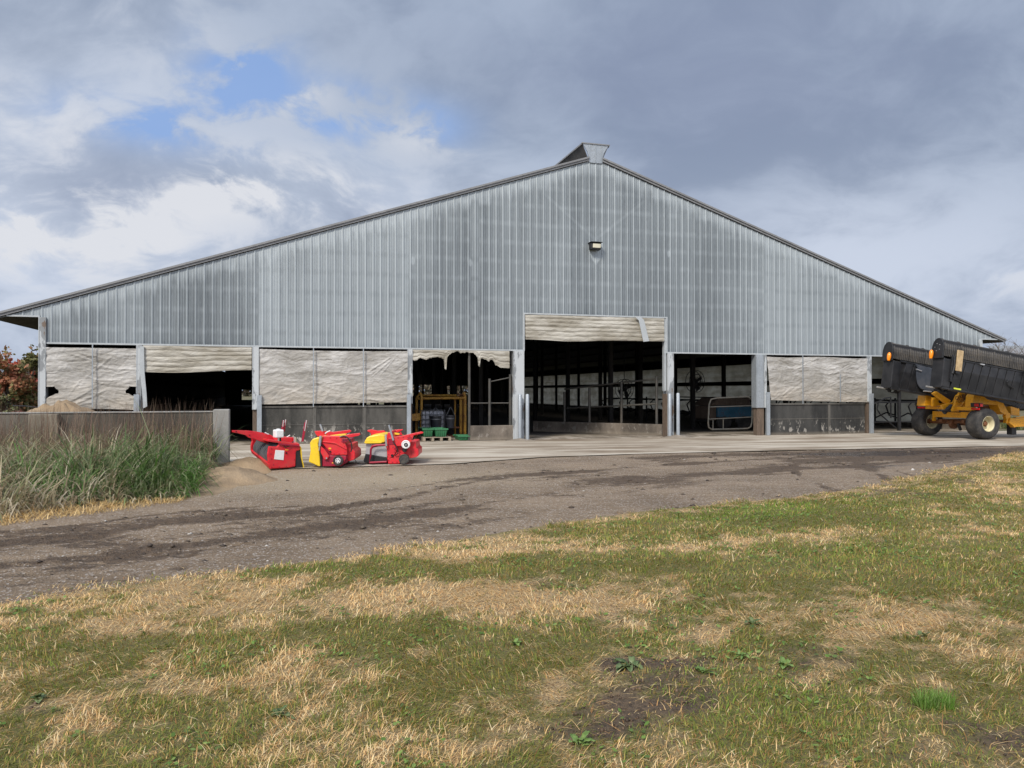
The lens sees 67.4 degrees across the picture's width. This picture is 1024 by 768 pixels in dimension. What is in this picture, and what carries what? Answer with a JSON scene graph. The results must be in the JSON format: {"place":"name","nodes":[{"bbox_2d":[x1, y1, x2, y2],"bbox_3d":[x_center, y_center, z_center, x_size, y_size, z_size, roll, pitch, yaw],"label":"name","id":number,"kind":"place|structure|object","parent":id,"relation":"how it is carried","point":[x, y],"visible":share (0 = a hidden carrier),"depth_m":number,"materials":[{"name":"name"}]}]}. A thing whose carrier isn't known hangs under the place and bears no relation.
{"place":"outdoors","nodes":[
{"label":"outdoors","id":0,"kind":"place"},
{"bbox_2d":[0,392,1023,767],"bbox_3d":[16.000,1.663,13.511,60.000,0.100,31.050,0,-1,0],"label":"lawn","id":1,"kind":"structure","parent":0,"point":[632,702],"depth_m":4.48,"materials":[{"name":"plant"}]},
{"bbox_2d":[0,392,18,411],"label":"green bush","id":2,"kind":"object","parent":1,"relation":"on","point":[5,403],"visible":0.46,"depth_m":29.85,"materials":[{"name":"green plant"}]},
{"bbox_2d":[0,345,36,401],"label":"autumn tree","id":3,"kind":"object","parent":1,"relation":"on","point":[12,381],"visible":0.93,"depth_m":45.86,"materials":[{"name":"red plant"}]},
{"bbox_2d":[4,356,37,398],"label":"autumn tree","id":4,"kind":"object","parent":1,"relation":"on","point":[30,370],"visible":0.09,"depth_m":49.87,"materials":[{"name":"plant"}]},
{"bbox_2d":[10,344,37,411],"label":"autumn tree","id":5,"kind":"object","parent":1,"relation":"on","point":[31,359],"visible":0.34,"depth_m":47.11,"materials":[{"name":"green plant"}]},
{"bbox_2d":[30,693,46,703],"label":"broadleaf plant","id":6,"kind":"object","parent":1,"relation":"on","point":[41,696],"visible":0.99,"depth_m":3.77,"materials":[{"name":"green plant"}]},
{"bbox_2d":[0,409,229,463],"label":"retaining wall","id":7,"kind":"structure","parent":1,"relation":"on","point":[224,428],"depth_m":16.01,"materials":[{"name":"concrete"}]},
{"bbox_2d":[1,461,234,520],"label":"verge","id":8,"kind":"structure","parent":1,"relation":"on","point":[214,490],"depth_m":11.17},
{"bbox_2d":[0,492,186,525],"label":"dead grass strip","id":9,"kind":"object","parent":8,"relation":"on","point":[89,510],"visible":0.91,"depth_m":10.15,"materials":[{"name":"beige plant"}]},
{"bbox_2d":[0,398,223,463],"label":"seed stalks","id":10,"kind":"object","parent":8,"relation":"on","point":[75,429],"visible":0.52,"depth_m":14.41,"materials":[{"name":"beige plant"}]},
{"bbox_2d":[162,479,196,492],"bbox_3d":[-5.404,1.627,12.190,0.898,0.280,0.914,0,-1,0],"label":"sand mound","id":11,"kind":"object","parent":8,"relation":"on","point":[177,485],"visible":0.2,"depth_m":12.08,"materials":[{"name":"beige sand"}]},
{"bbox_2d":[188,466,277,487],"bbox_3d":[-5.053,1.615,13.570,2.039,0.330,1.846,0,-1,0],"label":"sand mound","id":12,"kind":"object","parent":8,"relation":"on","point":[230,476],"visible":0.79,"depth_m":13.19,"materials":[{"name":"beige sand"}]},
{"bbox_2d":[215,457,289,473],"bbox_3d":[-5.414,1.646,15.774,1.883,0.305,1.106,0,-1,0],"label":"sand mound","id":13,"kind":"object","parent":8,"relation":"on","point":[259,465],"visible":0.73,"depth_m":15.54,"materials":[{"name":"beige sand"}]},
{"bbox_2d":[0,403,254,522],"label":"tall weeds","id":14,"kind":"object","parent":1,"relation":"on","point":[123,470],"visible":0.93,"depth_m":11.85,"materials":[{"name":"green plant"}]},
{"bbox_2d":[134,395,139,410],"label":"guard post","id":15,"kind":"object","parent":1,"relation":"on","point":[137,398],"visible":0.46,"depth_m":21.36,"materials":[{"name":"metal"}]},
{"bbox_2d":[270,705,294,718],"bbox_3d":[-1.088,1.546,3.620,0.136,0.056,0.072,0,-1,43],"label":"broadleaf plant","id":16,"kind":"object","parent":1,"relation":"on","point":[277,711],"visible":0.98,"depth_m":3.62,"materials":[{"name":"green plant"}]},
{"bbox_2d":[242,385,467,395],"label":"woods","id":17,"kind":"object","parent":1,"relation":"on","point":[427,388],"visible":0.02,"depth_m":230.31,"materials":[{"name":"green plant"}]},
{"bbox_2d":[0,142,1006,444],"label":"barn","id":18,"kind":"structure","parent":1,"relation":"on","point":[578,266],"depth_m":25.18,"materials":[{"name":"grey metal"}]},
{"bbox_2d":[418,409,444,434],"bbox_3d":[-2.766,1.323,26.085,0.798,0.953,1.041,0,-1,-16],"label":"liquid tank","id":19,"kind":"object","parent":18,"relation":"on","point":[425,414],"visible":0.43,"depth_m":25.59,"materials":[{"name":"plastic"}]},
{"bbox_2d":[417,435,450,440],"bbox_3d":[-2.487,1.725,24.494,0.891,0.122,1.070,0,-1,-16],"label":"pallet","id":20,"kind":"object","parent":18,"relation":"on","point":[432,438],"visible":0.81,"depth_m":24.10,"materials":[{"name":"brown wood"}]},
{"bbox_2d":[418,427,433,436],"bbox_3d":[-2.732,1.528,24.422,0.374,0.265,0.840,0,-1,-16],"label":"green tray","id":21,"kind":"object","parent":20,"relation":"on","point":[427,431],"visible":1,"depth_m":24.07,"materials":[{"name":"plastic"}]},
{"bbox_2d":[430,427,447,436],"bbox_3d":[-2.321,1.528,24.422,0.436,0.265,0.840,0,-1,-16],"label":"green tray","id":22,"kind":"object","parent":20,"relation":"on","point":[439,431],"visible":0.97,"depth_m":24.07,"materials":[{"name":"plastic"}]},
{"bbox_2d":[429,408,441,426],"bbox_3d":[-2.508,1.114,25.191,0.426,0.663,0.426,0,-1,-16],"label":"hanging bucket","id":23,"kind":"object","parent":18,"relation":"hanging from","point":[435,421],"visible":0.79,"depth_m":25.04,"materials":[{"name":"black plastic"}]},
{"bbox_2d":[412,392,465,436],"bbox_3d":[-2.578,1.030,26.309,1.962,1.543,0.900,0,-1,-16],"label":"handling chute","id":24,"kind":"object","parent":18,"relation":"on","point":[416,417],"visible":0.76,"depth_m":26.29,"materials":[{"name":"metal"}]},
{"bbox_2d":[446,407,454,427],"bbox_3d":[-2.039,1.119,25.491,0.319,0.688,0.319,0,-1,-16],"label":"hanging bucket","id":25,"kind":"object","parent":18,"relation":"hanging from","point":[450,419],"visible":0.99,"depth_m":25.38,"materials":[{"name":"grey plastic"}]},
{"bbox_2d":[453,434,468,439],"bbox_3d":[-1.443,1.709,24.622,0.766,0.155,0.740,0,-1,-16],"label":"green tray","id":26,"kind":"object","parent":18,"relation":"on","point":[461,436],"visible":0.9,"depth_m":24.34,"materials":[{"name":"plastic"}]},
{"bbox_2d":[468,353,512,440],"bbox_3d":[-0.688,0.340,24.502,1.468,2.900,0.160,0,-1,-15],"label":"feed barrier","id":27,"kind":"object","parent":18,"relation":"on","point":[489,431],"visible":0.95,"depth_m":24.44,"materials":[{"name":"grey concrete"}]},
{"bbox_2d":[533,376,661,435],"bbox_3d":[3.064,0.783,28.353,5.317,2.082,0.160,0,-1,34],"label":"feed barrier","id":28,"kind":"object","parent":18,"relation":"on","point":[621,427],"visible":0.93,"depth_m":28.06,"materials":[{"name":"grey concrete"}]},
{"bbox_2d":[602,397,627,417],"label":"stall divider","id":29,"kind":"object","parent":18,"relation":"on","point":[618,407],"visible":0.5,"depth_m":44.46,"materials":[{"name":"black metal"}]},
{"bbox_2d":[615,346,633,398],"bbox_3d":[5.426,-0.545,37.101,0.988,2.574,0.314,0,-1,-34],"label":"barn fan","id":30,"kind":"object","parent":18,"relation":"hanging from","point":[626,395],"visible":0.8,"depth_m":37.09},
{"bbox_2d":[613,396,637,418],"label":"stall divider","id":31,"kind":"object","parent":18,"relation":"on","point":[629,407],"visible":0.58,"depth_m":43.40,"materials":[{"name":"black metal"}]},
{"bbox_2d":[619,397,646,418],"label":"stall divider","id":32,"kind":"object","parent":18,"relation":"on","point":[636,408],"visible":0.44,"depth_m":42.04,"materials":[{"name":"black metal"}]},
{"bbox_2d":[629,398,654,411],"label":"stall divider","id":33,"kind":"object","parent":18,"relation":"on","point":[637,399],"visible":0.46,"depth_m":40.75,"materials":[{"name":"black metal"}]},
{"bbox_2d":[643,398,661,413],"bbox_3d":[7.324,1.298,39.695,1.696,1.250,0.090,0,-1,-16],"label":"stall divider","id":34,"kind":"object","parent":18,"relation":"on","point":[652,411],"visible":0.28,"depth_m":39.61,"materials":[{"name":"black metal"}]},
{"bbox_2d":[674,399,698,415],"bbox_3d":[8.357,1.268,36.184,1.696,1.250,0.090,0,-1,-16],"label":"stall divider","id":35,"kind":"object","parent":18,"relation":"on","point":[683,400],"visible":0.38,"depth_m":36.10,"materials":[{"name":"black metal"}]},
{"bbox_2d":[685,370,704,392],"bbox_3d":[8.126,-0.905,34.104,0.988,2.574,0.314,0,-1,-34],"label":"barn fan","id":36,"kind":"object","parent":18,"relation":"hanging from","point":[697,381],"visible":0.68,"depth_m":34.09},
{"bbox_2d":[695,398,751,427],"bbox_3d":[8.648,1.212,31.747,1.915,1.275,1.600,0,-1,-16],"label":"blue tank","id":37,"kind":"object","parent":18,"relation":"on","point":[701,413],"visible":0.85,"depth_m":31.08,"materials":[{"name":"brown plastic"}]},
{"bbox_2d":[680,396,915,400],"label":"neck rail","id":38,"kind":"object","parent":18,"relation":"attached to","point":[751,397],"depth_m":48.95,"materials":[{"name":"black metal"}]},
{"bbox_2d":[846,398,875,424],"bbox_3d":[15.762,1.255,34.757,1.696,1.250,0.090,0,-1,-16],"label":"stall divider","id":39,"kind":"object","parent":18,"relation":"on","point":[874,411],"visible":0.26,"depth_m":34.95,"materials":[{"name":"black metal"}]},
{"bbox_2d":[849,391,916,430],"bbox_3d":[15.308,0.941,30.289,4.800,1.800,0.140,0,-1,-16],"label":"bay railing","id":40,"kind":"object","parent":18,"relation":"on","point":[898,402],"visible":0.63,"depth_m":30.20,"materials":[{"name":"black metal"}]},
{"bbox_2d":[874,398,896,426],"bbox_3d":[16.106,1.245,33.586,1.696,1.250,0.090,0,-1,-16],"label":"stall divider","id":41,"kind":"object","parent":18,"relation":"on","point":[895,423],"visible":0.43,"depth_m":33.77,"materials":[{"name":"black metal"}]},
{"bbox_2d":[885,398,917,417],"bbox_3d":[16.451,1.234,32.416,1.696,1.250,0.090,0,-1,-16],"label":"stall divider","id":42,"kind":"object","parent":18,"relation":"on","point":[901,401],"visible":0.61,"depth_m":32.33,"materials":[{"name":"black metal"}]},
{"bbox_2d":[908,403,941,428],"bbox_3d":[16.795,1.224,31.246,1.696,1.250,0.090,0,-1,-16],"label":"stall divider","id":43,"kind":"object","parent":18,"relation":"on","point":[911,412],"visible":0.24,"depth_m":31.03,"materials":[{"name":"black metal"}]},
{"bbox_2d":[0,484,1023,767],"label":"straw litter","id":44,"kind":"object","parent":1,"relation":"on","point":[536,668],"visible":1,"depth_m":4.01,"materials":[{"name":"beige plant"}]},
{"bbox_2d":[511,638,521,644],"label":"broadleaf plant","id":45,"kind":"object","parent":1,"relation":"on","point":[517,642],"visible":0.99,"depth_m":4.59,"materials":[{"name":"green plant"}]},
{"bbox_2d":[20,521,1022,764],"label":"soil crumbs","id":46,"kind":"object","parent":1,"relation":"on","point":[665,700],"visible":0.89,"depth_m":3.75,"materials":[{"name":"brown soil"}]},
{"bbox_2d":[569,730,595,746],"bbox_3d":[0.301,1.548,3.329,0.139,0.070,0.089,0,-1,-17],"label":"broadleaf plant","id":47,"kind":"object","parent":1,"relation":"on","point":[583,739],"visible":0.97,"depth_m":3.32,"materials":[{"name":"green plant"}]},
{"bbox_2d":[230,430,1023,468],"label":"concrete apron","id":48,"kind":"object","parent":1,"relation":"on","point":[445,452],"visible":0.78,"depth_m":22.20,"materials":[{"name":"grey concrete"}]},
{"bbox_2d":[27,400,96,411],"bbox_3d":[-10.454,1.083,17.715,7.271,1.446,4.391,0,-1,0],"label":"sand pile","id":49,"kind":"object","parent":48,"relation":"on","point":[66,404],"visible":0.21,"depth_m":17.58,"materials":[{"name":"beige sand"}]},
{"bbox_2d":[257,395,261,431],"bbox_3d":[-7.365,1.050,22.385,0.130,1.443,0.100,0,-1,-16],"label":"guard post","id":50,"kind":"object","parent":48,"relation":"on","point":[259,413],"visible":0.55,"depth_m":22.34,"materials":[{"name":"metal"}]},
{"bbox_2d":[232,419,306,468],"bbox_3d":[-5.000,1.254,15.915,1.699,1.006,1.148,0,-1,-40],"label":"forage pickup","id":51,"kind":"object","parent":48,"relation":"on","point":[278,449],"visible":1,"depth_m":15.62,"materials":[{"name":"red paint"}]},
{"bbox_2d":[309,424,360,465],"bbox_3d":[-3.728,1.288,16.440,1.102,0.851,1.236,0,-1,-3],"label":"forage pickup","id":52,"kind":"object","parent":48,"relation":"on","point":[336,448],"visible":1,"depth_m":15.89,"materials":[{"name":"red paint"}]},
{"bbox_2d":[364,425,422,463],"bbox_3d":[-2.582,1.296,16.963,1.327,0.846,1.308,0,-1,-2],"label":"forage pickup","id":53,"kind":"object","parent":48,"relation":"on","point":[391,446],"visible":1,"depth_m":16.48,"materials":[{"name":"red metal"}]},
{"bbox_2d":[407,395,410,433],"bbox_3d":[-3.171,1.055,23.599,0.120,1.454,0.100,0,-1,-16],"label":"guard post","id":54,"kind":"object","parent":48,"relation":"on","point":[408,414],"visible":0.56,"depth_m":23.55,"materials":[{"name":"metal"}]},
{"bbox_2d":[518,394,521,437],"bbox_3d":[0.255,1.050,24.482,0.128,1.479,0.128,0,-1,-16],"label":"guard post","id":55,"kind":"object","parent":48,"relation":"on","point":[519,415],"visible":0.89,"depth_m":24.43,"materials":[{"name":"metal"}]},
{"bbox_2d":[505,438,535,440],"bbox_3d":[0.280,1.774,24.393,1.030,0.100,0.587,0,-1,0],"label":"dirt heap","id":56,"kind":"object","parent":48,"relation":"on","point":[519,439],"visible":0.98,"depth_m":24.27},
{"bbox_2d":[525,394,528,439],"bbox_3d":[0.488,1.049,24.415,0.119,1.479,0.118,0,-1,-16],"label":"guard post","id":57,"kind":"object","parent":48,"relation":"on","point":[526,416],"visible":0.98,"depth_m":24.36,"materials":[{"name":"metal"}]},
{"bbox_2d":[668,393,671,435],"bbox_3d":[5.335,1.056,25.977,0.128,1.492,0.128,0,-1,-16],"label":"guard post","id":58,"kind":"object","parent":48,"relation":"on","point":[669,414],"visible":0.97,"depth_m":25.93,"materials":[{"name":"metal"}]},
{"bbox_2d":[660,435,694,437],"bbox_3d":[5.592,1.773,25.965,1.198,0.131,0.611,0,-1,0],"label":"dirt heap","id":59,"kind":"object","parent":48,"relation":"on","point":[677,436],"visible":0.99,"depth_m":25.81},
{"bbox_2d":[676,393,679,434],"bbox_3d":[5.616,1.046,25.976,0.118,1.514,0.118,0,-1,-16],"label":"guard post","id":60,"kind":"object","parent":48,"relation":"on","point":[677,413],"visible":0.93,"depth_m":25.93,"materials":[{"name":"metal"}]},
{"bbox_2d":[765,392,769,434],"bbox_3d":[9.063,1.052,27.199,0.130,1.522,0.100,0,-1,-16],"label":"guard post","id":61,"kind":"object","parent":48,"relation":"on","point":[767,409],"visible":1,"depth_m":27.16,"materials":[{"name":"metal"}]},
{"bbox_2d":[869,394,873,432],"bbox_3d":[13.304,1.089,28.426,0.130,1.471,0.100,0,-1,-16],"label":"guard post","id":62,"kind":"object","parent":48,"relation":"on","point":[871,413],"visible":1,"depth_m":28.39,"materials":[{"name":"metal"}]},
{"bbox_2d":[877,338,1023,438],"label":"crop merger","id":63,"kind":"object","parent":48,"relation":"on","point":[949,377],"visible":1,"depth_m":24.92,"materials":[{"name":"metal"}]},
{"bbox_2d":[612,656,642,672],"bbox_3d":[0.641,1.555,4.250,0.164,0.064,0.177,0,-1,0],"label":"broadleaf plant","id":64,"kind":"object","parent":1,"relation":"on","point":[632,660],"visible":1,"depth_m":4.25,"materials":[{"name":"green plant"}]},
{"bbox_2d":[694,665,717,674],"bbox_3d":[1.029,1.554,4.155,0.063,0.087,0.195,0,-1,-25],"label":"broadleaf plant","id":65,"kind":"object","parent":1,"relation":"on","point":[701,668],"visible":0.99,"depth_m":4.14,"materials":[{"name":"green plant"}]},
{"bbox_2d":[730,648,760,659],"bbox_3d":[1.325,1.548,4.381,0.149,0.049,0.130,0,-1,0],"label":"broadleaf plant","id":66,"kind":"object","parent":1,"relation":"on","point":[739,653],"visible":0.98,"depth_m":4.38,"materials":[{"name":"green plant"}]},
{"bbox_2d":[744,617,764,626],"bbox_3d":[1.587,1.575,5.036,0.123,0.056,0.136,0,-1,-43],"label":"broadleaf plant","id":67,"kind":"object","parent":1,"relation":"on","point":[751,621],"visible":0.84,"depth_m":5.05,"materials":[{"name":"green plant"}]},
{"bbox_2d":[777,656,793,668],"bbox_3d":[1.519,1.554,4.259,0.084,0.058,0.115,0,-1,0],"label":"broadleaf plant","id":68,"kind":"object","parent":1,"relation":"on","point":[781,660],"visible":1,"depth_m":4.28,"materials":[{"name":"green plant"}]},
{"bbox_2d":[912,630,929,637],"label":"broadleaf plant","id":69,"kind":"object","parent":1,"relation":"on","point":[920,632],"visible":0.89,"depth_m":4.81,"materials":[{"name":"green plant"}]},
{"bbox_2d":[909,684,961,711],"bbox_3d":[2.034,1.520,3.717,0.292,0.126,0.229,0,-1,0],"label":"grass tuft","id":70,"kind":"object","parent":1,"relation":"on","point":[939,701],"visible":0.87,"depth_m":3.70,"materials":[{"name":"green plant"}]},
{"bbox_2d":[987,329,1023,353],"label":"bare tree","id":71,"kind":"object","parent":1,"relation":"on","point":[1010,349],"visible":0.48,"depth_m":62.29,"materials":[{"name":"grey plant"}]},
{"bbox_2d":[989,346,1023,353],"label":"shed","id":72,"kind":"structure","parent":1,"relation":"on","point":[1012,347],"depth_m":67.09,"materials":[{"name":"metal"}]},
{"bbox_2d":[998,414,1023,429],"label":"side grass","id":73,"kind":"structure","parent":1,"relation":"on","point":[1003,425],"depth_m":34.78,"materials":[{"name":"green plant"}]},
{"bbox_2d":[0,445,1023,603],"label":"dirt road","id":74,"kind":"structure","parent":0,"point":[534,501],"depth_m":10.69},
{"bbox_2d":[4,449,1021,597],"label":"mud clods","id":75,"kind":"object","parent":74,"relation":"on","point":[172,545],"visible":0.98,"depth_m":10.99,"materials":[{"name":"brown soil"}]},
{"bbox_2d":[0,0,1023,391],"label":"sky","id":76,"kind":"structure","parent":0,"point":[882,140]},
{"bbox_2d":[707,396,752,429],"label":"tube gate","id":77,"kind":"structure","parent":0,"point":[708,419],"depth_m":27.14,"materials":[{"name":"grey metal"}]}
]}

